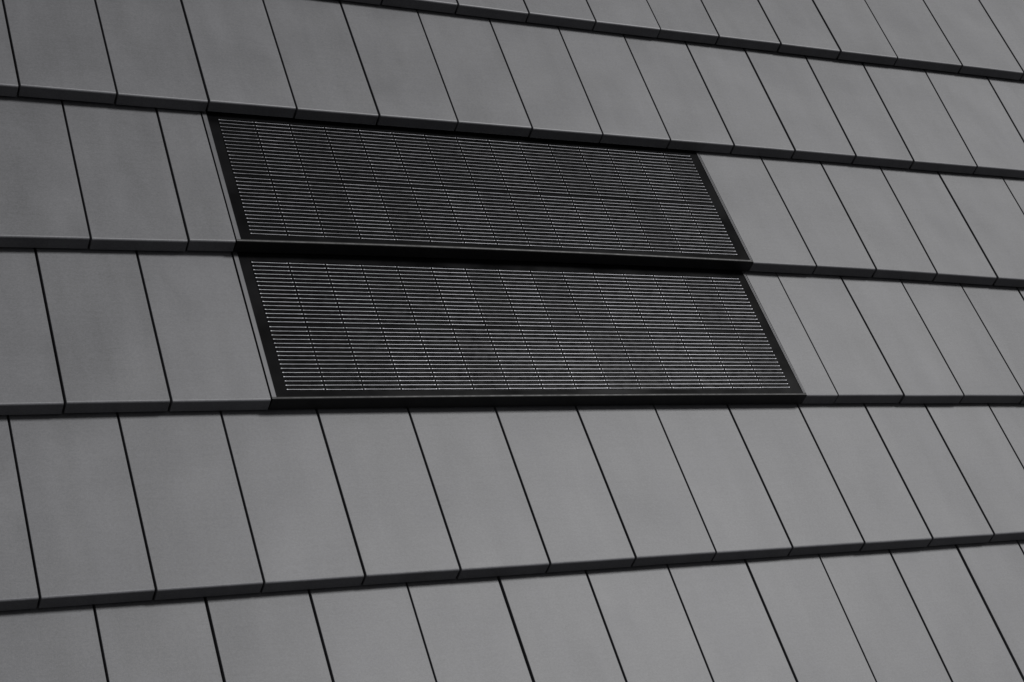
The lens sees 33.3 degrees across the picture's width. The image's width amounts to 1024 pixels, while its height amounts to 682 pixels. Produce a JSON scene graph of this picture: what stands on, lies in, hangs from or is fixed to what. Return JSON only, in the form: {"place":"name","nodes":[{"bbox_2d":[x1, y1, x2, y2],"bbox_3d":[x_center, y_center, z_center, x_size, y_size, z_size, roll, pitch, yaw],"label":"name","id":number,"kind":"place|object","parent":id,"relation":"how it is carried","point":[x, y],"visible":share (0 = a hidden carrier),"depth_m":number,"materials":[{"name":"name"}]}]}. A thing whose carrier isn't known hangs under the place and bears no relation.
{"place":"outdoors","nodes":[
{"label":"outdoors","id":0,"kind":"place"},
{"bbox_2d":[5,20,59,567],"bbox_3d":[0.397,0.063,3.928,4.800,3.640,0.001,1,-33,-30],"label":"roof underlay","id":1,"kind":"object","parent":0,"point":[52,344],"depth_m":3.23,"materials":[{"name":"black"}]},
{"bbox_2d":[0,0,17,96],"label":"roof tile","id":2,"kind":"object","parent":1,"relation":"on","point":[8,83],"visible":1,"depth_m":3.49,"materials":[{"name":"grey tile"}]},
{"bbox_2d":[0,415,38,610],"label":"roof tile","id":3,"kind":"object","parent":1,"relation":"on","point":[18,588],"visible":0.97,"depth_m":2.92,"materials":[{"name":"grey tile"}]},
{"bbox_2d":[0,247,63,414],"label":"roof tile","id":4,"kind":"object","parent":1,"relation":"on","point":[29,381],"visible":0.92,"depth_m":3.15,"materials":[{"name":"grey tile"}]},
{"bbox_2d":[0,75,89,248],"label":"roof tile","id":5,"kind":"object","parent":1,"relation":"on","point":[41,205],"visible":0.92,"depth_m":3.37,"materials":[{"name":"grey tile"}]},
{"bbox_2d":[0,572,106,681],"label":"roof tile","id":6,"kind":"object","parent":1,"relation":"on","point":[54,644],"visible":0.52,"depth_m":2.87,"materials":[{"name":"grey tile"}]},
{"bbox_2d":[2,0,115,103],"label":"roof tile","id":7,"kind":"object","parent":1,"relation":"on","point":[58,49],"visible":1,"depth_m":3.57,"materials":[{"name":"grey tile"}]},
{"bbox_2d":[7,380,154,607],"bbox_3d":[-0.784,0.260,3.050,0.216,0.462,0.058,1,-33,-30],"label":"roof tile","id":8,"kind":"object","parent":1,"relation":"on","point":[85,536],"visible":0.9,"depth_m":3.02,"materials":[{"name":"grey tile"}]},
{"bbox_2d":[34,245,169,412],"bbox_3d":[-0.799,-0.056,3.274,0.212,0.452,0.058,1,-33,-30],"label":"roof tile","id":9,"kind":"object","parent":1,"relation":"on","point":[106,352],"visible":0.88,"depth_m":3.24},
{"bbox_2d":[60,99,187,250],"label":"roof tile","id":10,"kind":"object","parent":1,"relation":"on","point":[126,185],"visible":0.87,"depth_m":3.47,"materials":[{"name":"grey tile"}]},
{"bbox_2d":[94,0,207,111],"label":"roof tile","id":11,"kind":"object","parent":1,"relation":"on","point":[152,60],"visible":1,"depth_m":3.68,"materials":[{"name":"grey tile"}]},
{"bbox_2d":[92,596,222,681],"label":"roof tile","id":12,"kind":"object","parent":1,"relation":"on","point":[165,640],"visible":0.52,"depth_m":2.95,"materials":[{"name":"grey tile"}]},
{"bbox_2d":[116,407,262,599],"bbox_3d":[-0.610,0.261,3.148,0.216,0.462,0.058,1,-33,-30],"label":"roof tile","id":13,"kind":"object","parent":1,"relation":"on","point":[197,537],"visible":0.88,"depth_m":3.12,"materials":[{"name":"grey tile"}]},
{"bbox_2d":[155,108,235,250],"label":"roof tile","id":14,"kind":"object","parent":1,"relation":"on","point":[203,209],"visible":0.86,"depth_m":3.54,"materials":[{"name":"grey tile"}]},
{"bbox_2d":[135,248,270,410],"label":"roof tile","id":15,"kind":"object","parent":1,"relation":"on","point":[206,346],"visible":0.9,"depth_m":3.34,"materials":[{"name":"grey tile"}]},
{"bbox_2d":[180,0,295,117],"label":"roof tile","id":16,"kind":"object","parent":1,"relation":"on","point":[240,65],"visible":1,"depth_m":3.79,"materials":[{"name":"grey tile"}]},
{"bbox_2d":[203,589,331,681],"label":"roof tile","id":17,"kind":"object","parent":1,"relation":"on","point":[267,637],"visible":0.56,"depth_m":3.04,"materials":[{"name":"grey tile"}]},
{"bbox_2d":[219,409,363,592],"bbox_3d":[-0.436,0.262,3.248,0.214,0.463,0.058,1,-33,-30],"label":"roof tile","id":18,"kind":"object","parent":1,"relation":"on","point":[299,527],"visible":0.88,"depth_m":3.21,"materials":[{"name":"grey tile"}]},
{"bbox_2d":[262,0,377,124],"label":"roof tile","id":19,"kind":"object","parent":1,"relation":"on","point":[323,70],"visible":1,"depth_m":3.90,"materials":[{"name":"grey tile"}]},
{"bbox_2d":[344,0,380,4],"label":"roof tile","id":20,"kind":"object","parent":1,"relation":"on","point":[377,2],"visible":1,"depth_m":4.09,"materials":[{"name":"grey tile"}]},
{"bbox_2d":[307,582,434,681],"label":"roof tile","id":21,"kind":"object","parent":1,"relation":"on","point":[369,633],"visible":0.59,"depth_m":3.14,"materials":[{"name":"grey tile"}]},
{"bbox_2d":[315,408,458,584],"bbox_3d":[-0.263,0.263,3.346,0.215,0.463,0.059,1,-33,-30],"label":"roof tile","id":22,"kind":"object","parent":1,"relation":"on","point":[393,514],"visible":0.84,"depth_m":3.31,"materials":[{"name":"grey tile"}]},
{"bbox_2d":[338,0,456,130],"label":"roof tile","id":23,"kind":"object","parent":1,"relation":"on","point":[400,69],"visible":1,"depth_m":4.00,"materials":[{"name":"grey tile"}]},
{"bbox_2d":[381,0,456,13],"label":"roof tile","id":24,"kind":"object","parent":1,"relation":"on","point":[447,6],"visible":1,"depth_m":4.16,"materials":[{"name":"grey tile"}]},
{"bbox_2d":[405,576,531,681],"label":"roof tile","id":25,"kind":"object","parent":1,"relation":"on","point":[467,630],"visible":0.59,"depth_m":3.23,"materials":[{"name":"grey tile"}]},
{"bbox_2d":[416,9,530,136],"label":"roof tile","id":26,"kind":"object","parent":1,"relation":"on","point":[479,85],"visible":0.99,"depth_m":4.10,"materials":[{"name":"grey tile"}]},
{"bbox_2d":[200,108,752,270],"bbox_3d":[-0.055,-0.358,3.926,1.311,0.058,0.435,1,57,-30],"label":"solar panel","id":27,"kind":"object","parent":1,"relation":"on","point":[296,186],"visible":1,"depth_m":3.85,"materials":[{"name":"black glass"}]},
{"bbox_2d":[407,407,548,578],"bbox_3d":[-0.090,0.266,3.446,0.215,0.058,0.462,1,57,-30],"label":"roof tile","id":28,"kind":"object","parent":1,"relation":"on","point":[489,523],"visible":0.89,"depth_m":3.41,"materials":[{"name":"grey tile"}]},
{"bbox_2d":[455,0,527,21],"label":"roof tile","id":29,"kind":"object","parent":1,"relation":"on","point":[513,10],"visible":1,"depth_m":4.25,"materials":[{"name":"grey tile"}]},
{"bbox_2d":[231,251,806,409],"bbox_3d":[0.041,-0.048,3.750,1.312,0.446,0.058,1,-33,-30],"label":"solar panel","id":30,"kind":"object","parent":1,"relation":"on","point":[342,331],"visible":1,"depth_m":3.68,"materials":[{"name":"black glass"}]},
{"bbox_2d":[488,18,601,142],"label":"roof tile","id":31,"kind":"object","parent":1,"relation":"on","point":[548,86],"visible":0.91,"depth_m":4.19,"materials":[{"name":"grey tile"}]},
{"bbox_2d":[523,0,594,29],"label":"roof tile","id":32,"kind":"object","parent":1,"relation":"on","point":[572,13],"visible":1,"depth_m":4.35,"materials":[{"name":"grey tile"}]},
{"bbox_2d":[497,570,624,681],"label":"roof tile","id":33,"kind":"object","parent":1,"relation":"on","point":[559,627],"visible":0.62,"depth_m":3.32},
{"bbox_2d":[494,406,634,572],"bbox_3d":[0.086,0.267,3.545,0.215,0.462,0.058,1,-33,-30],"label":"roof tile","id":34,"kind":"object","parent":1,"relation":"on","point":[578,524],"visible":0.86,"depth_m":3.51,"materials":[{"name":"grey tile"}]},
{"bbox_2d":[557,26,669,147],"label":"roof tile","id":35,"kind":"object","parent":1,"relation":"on","point":[624,110],"visible":0.88,"depth_m":4.29,"materials":[{"name":"grey tile"}]},
{"bbox_2d":[586,0,659,37],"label":"roof tile","id":36,"kind":"object","parent":1,"relation":"on","point":[633,17],"visible":1,"depth_m":4.46,"materials":[{"name":"grey tile"}]},
{"bbox_2d":[575,405,714,565],"bbox_3d":[0.259,0.268,3.644,0.219,0.058,0.461,1,57,-30],"label":"roof tile","id":37,"kind":"object","parent":1,"relation":"on","point":[653,502],"visible":0.89,"depth_m":3.61,"materials":[{"name":"grey tile"}]},
{"bbox_2d":[584,564,711,681],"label":"roof tile","id":38,"kind":"object","parent":1,"relation":"on","point":[647,625],"visible":0.65,"depth_m":3.42,"materials":[{"name":"grey tile"}]},
{"bbox_2d":[622,34,732,152],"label":"roof tile","id":39,"kind":"object","parent":1,"relation":"on","point":[685,107],"visible":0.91,"depth_m":4.39,"materials":[{"name":"grey tile"}]},
{"bbox_2d":[646,0,717,43],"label":"roof tile","id":40,"kind":"object","parent":1,"relation":"on","point":[686,20],"visible":1,"depth_m":4.56,"materials":[{"name":"grey tile"}]},
{"bbox_2d":[653,404,790,560],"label":"roof tile","id":41,"kind":"object","parent":1,"relation":"on","point":[733,504],"visible":0.88,"depth_m":3.71,"materials":[{"name":"grey tile"}]},
{"bbox_2d":[666,559,795,681],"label":"roof tile","id":42,"kind":"object","parent":1,"relation":"on","point":[730,623],"visible":0.66,"depth_m":3.51,"materials":[{"name":"grey tile"}]},
{"bbox_2d":[684,41,793,158],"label":"roof tile","id":43,"kind":"object","parent":1,"relation":"on","point":[743,106],"visible":0.9,"depth_m":4.49,"materials":[{"name":"grey tile"}]},
{"bbox_2d":[700,0,779,50],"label":"roof tile","id":44,"kind":"object","parent":1,"relation":"on","point":[741,23],"visible":1,"depth_m":4.67,"materials":[{"name":"grey tile"}]},
{"bbox_2d":[697,151,815,273],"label":"roof tile","id":45,"kind":"object","parent":1,"relation":"on","point":[763,222],"visible":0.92,"depth_m":4.26,"materials":[{"name":"grey tile"}]},
{"bbox_2d":[744,271,837,403],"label":"roof tile","id":46,"kind":"object","parent":1,"relation":"on","point":[797,346],"visible":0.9,"depth_m":4.06,"materials":[{"name":"grey tile"}]},
{"bbox_2d":[726,404,863,555],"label":"roof tile","id":47,"kind":"object","parent":1,"relation":"on","point":[805,498],"visible":0.84,"depth_m":3.81,"materials":[{"name":"grey tile"}]},
{"bbox_2d":[757,0,839,58],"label":"roof tile","id":48,"kind":"object","parent":1,"relation":"on","point":[799,27],"visible":1,"depth_m":4.78,"materials":[{"name":"grey tile"}]},
{"bbox_2d":[743,48,854,162],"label":"roof tile","id":49,"kind":"object","parent":1,"relation":"on","point":[802,108],"visible":0.88,"depth_m":4.59,"materials":[{"name":"grey tile"}]},
{"bbox_2d":[744,554,875,681],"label":"roof tile","id":50,"kind":"object","parent":1,"relation":"on","point":[815,635],"visible":0.67,"depth_m":3.60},
{"bbox_2d":[759,156,874,276],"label":"roof tile","id":51,"kind":"object","parent":1,"relation":"on","point":[820,218],"visible":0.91,"depth_m":4.36,"materials":[{"name":"grey tile"}]},
{"bbox_2d":[775,272,902,402],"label":"roof tile","id":52,"kind":"object","parent":1,"relation":"on","point":[853,362],"visible":0.89,"depth_m":4.13,"materials":[{"name":"grey tile"}]},
{"bbox_2d":[812,0,896,64],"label":"roof tile","id":53,"kind":"object","parent":1,"relation":"on","point":[855,30],"visible":1,"depth_m":4.89,"materials":[{"name":"grey tile"}]},
{"bbox_2d":[804,55,912,168],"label":"roof tile","id":54,"kind":"object","parent":1,"relation":"on","point":[865,122],"visible":0.89,"depth_m":4.69,"materials":[{"name":"grey tile"}]},
{"bbox_2d":[796,403,931,550],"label":"roof tile","id":55,"kind":"object","parent":1,"relation":"on","point":[875,496],"visible":0.88,"depth_m":3.91,"materials":[{"name":"grey tile"}]},
{"bbox_2d":[819,161,935,280],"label":"roof tile","id":56,"kind":"object","parent":1,"relation":"on","point":[888,238],"visible":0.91,"depth_m":4.46,"materials":[{"name":"grey tile"}]},
{"bbox_2d":[818,549,950,681],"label":"roof tile","id":57,"kind":"object","parent":1,"relation":"on","point":[891,634],"visible":0.69,"depth_m":3.70,"materials":[{"name":"grey tile"}]},
{"bbox_2d":[839,275,962,403],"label":"roof tile","id":58,"kind":"object","parent":1,"relation":"on","point":[905,344],"visible":0.85,"depth_m":4.23,"materials":[{"name":"grey tile"}]},
{"bbox_2d":[864,0,960,72],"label":"roof tile","id":59,"kind":"object","parent":1,"relation":"on","point":[913,34],"visible":1,"depth_m":5.01,"materials":[{"name":"grey tile"}]},
{"bbox_2d":[861,62,975,173],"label":"roof tile","id":60,"kind":"object","parent":1,"relation":"on","point":[932,140],"visible":0.88,"depth_m":4.80,"materials":[{"name":"grey tile"}]},
{"bbox_2d":[863,402,992,545],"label":"roof tile","id":61,"kind":"object","parent":1,"relation":"on","point":[943,499],"visible":0.87,"depth_m":4.00,"materials":[{"name":"grey tile"}]},
{"bbox_2d":[879,166,995,284],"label":"roof tile","id":62,"kind":"object","parent":1,"relation":"on","point":[946,239],"visible":0.9,"depth_m":4.56,"materials":[{"name":"grey tile"}]},
{"bbox_2d":[888,545,1022,681],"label":"roof tile","id":63,"kind":"object","parent":1,"relation":"on","point":[960,627],"visible":0.69,"depth_m":3.79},
{"bbox_2d":[899,279,1023,402],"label":"roof tile","id":64,"kind":"object","parent":1,"relation":"on","point":[967,349],"visible":0.86,"depth_m":4.33,"materials":[{"name":"grey tile"}]},
{"bbox_2d":[923,0,1022,79],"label":"roof tile","id":65,"kind":"object","parent":1,"relation":"on","point":[973,37],"visible":1,"depth_m":5.14,"materials":[{"name":"grey tile"}]},
{"bbox_2d":[923,402,1023,541],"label":"roof tile","id":66,"kind":"object","parent":1,"relation":"on","point":[983,455],"visible":0.83,"depth_m":4.12,"materials":[{"name":"grey tile"}]},
{"bbox_2d":[923,69,1023,177],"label":"roof tile","id":67,"kind":"object","parent":1,"relation":"on","point":[984,126],"visible":0.84,"depth_m":4.92,"materials":[{"name":"grey tile"}]},
{"bbox_2d":[936,171,1023,286],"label":"roof tile","id":68,"kind":"object","parent":1,"relation":"on","point":[990,211],"visible":0.81,"depth_m":4.68,"materials":[{"name":"grey tile"}]},
{"bbox_2d":[954,540,1023,681],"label":"roof tile","id":69,"kind":"object","parent":1,"relation":"on","point":[995,569],"visible":0.61,"depth_m":3.91,"materials":[{"name":"grey tile"}]},
{"bbox_2d":[959,283,1023,403],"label":"roof tile","id":70,"kind":"object","parent":1,"relation":"on","point":[999,310],"visible":0.67,"depth_m":4.46,"materials":[{"name":"grey tile"}]},
{"bbox_2d":[978,0,1023,79],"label":"roof tile","id":71,"kind":"object","parent":1,"relation":"on","point":[1006,17],"visible":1,"depth_m":5.29,"materials":[{"name":"grey tile"}]},
{"bbox_2d":[986,76,1023,142],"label":"roof tile","id":72,"kind":"object","parent":1,"relation":"on","point":[1009,93],"visible":0.51,"depth_m":5.08,"materials":[{"name":"grey tile"}]},
{"bbox_2d":[987,402,1023,468],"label":"roof tile","id":73,"kind":"object","parent":1,"relation":"on","point":[1009,417],"visible":0.44,"depth_m":4.25,"materials":[{"name":"grey tile"}]},
{"bbox_2d":[1001,176,1023,214],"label":"roof tile","id":74,"kind":"object","parent":1,"relation":"on","point":[1015,185],"visible":0.39,"depth_m":4.83,"materials":[{"name":"grey tile"}]},
{"bbox_2d":[1016,540,1023,554],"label":"roof tile","id":75,"kind":"object","parent":1,"relation":"on","point":[1020,543],"visible":0.13,"depth_m":4.03,"materials":[{"name":"grey tile"}]},
{"bbox_2d":[1016,287,1023,299],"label":"roof tile","id":76,"kind":"object","parent":1,"relation":"on","point":[1020,290],"visible":0.13,"depth_m":4.58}
]}

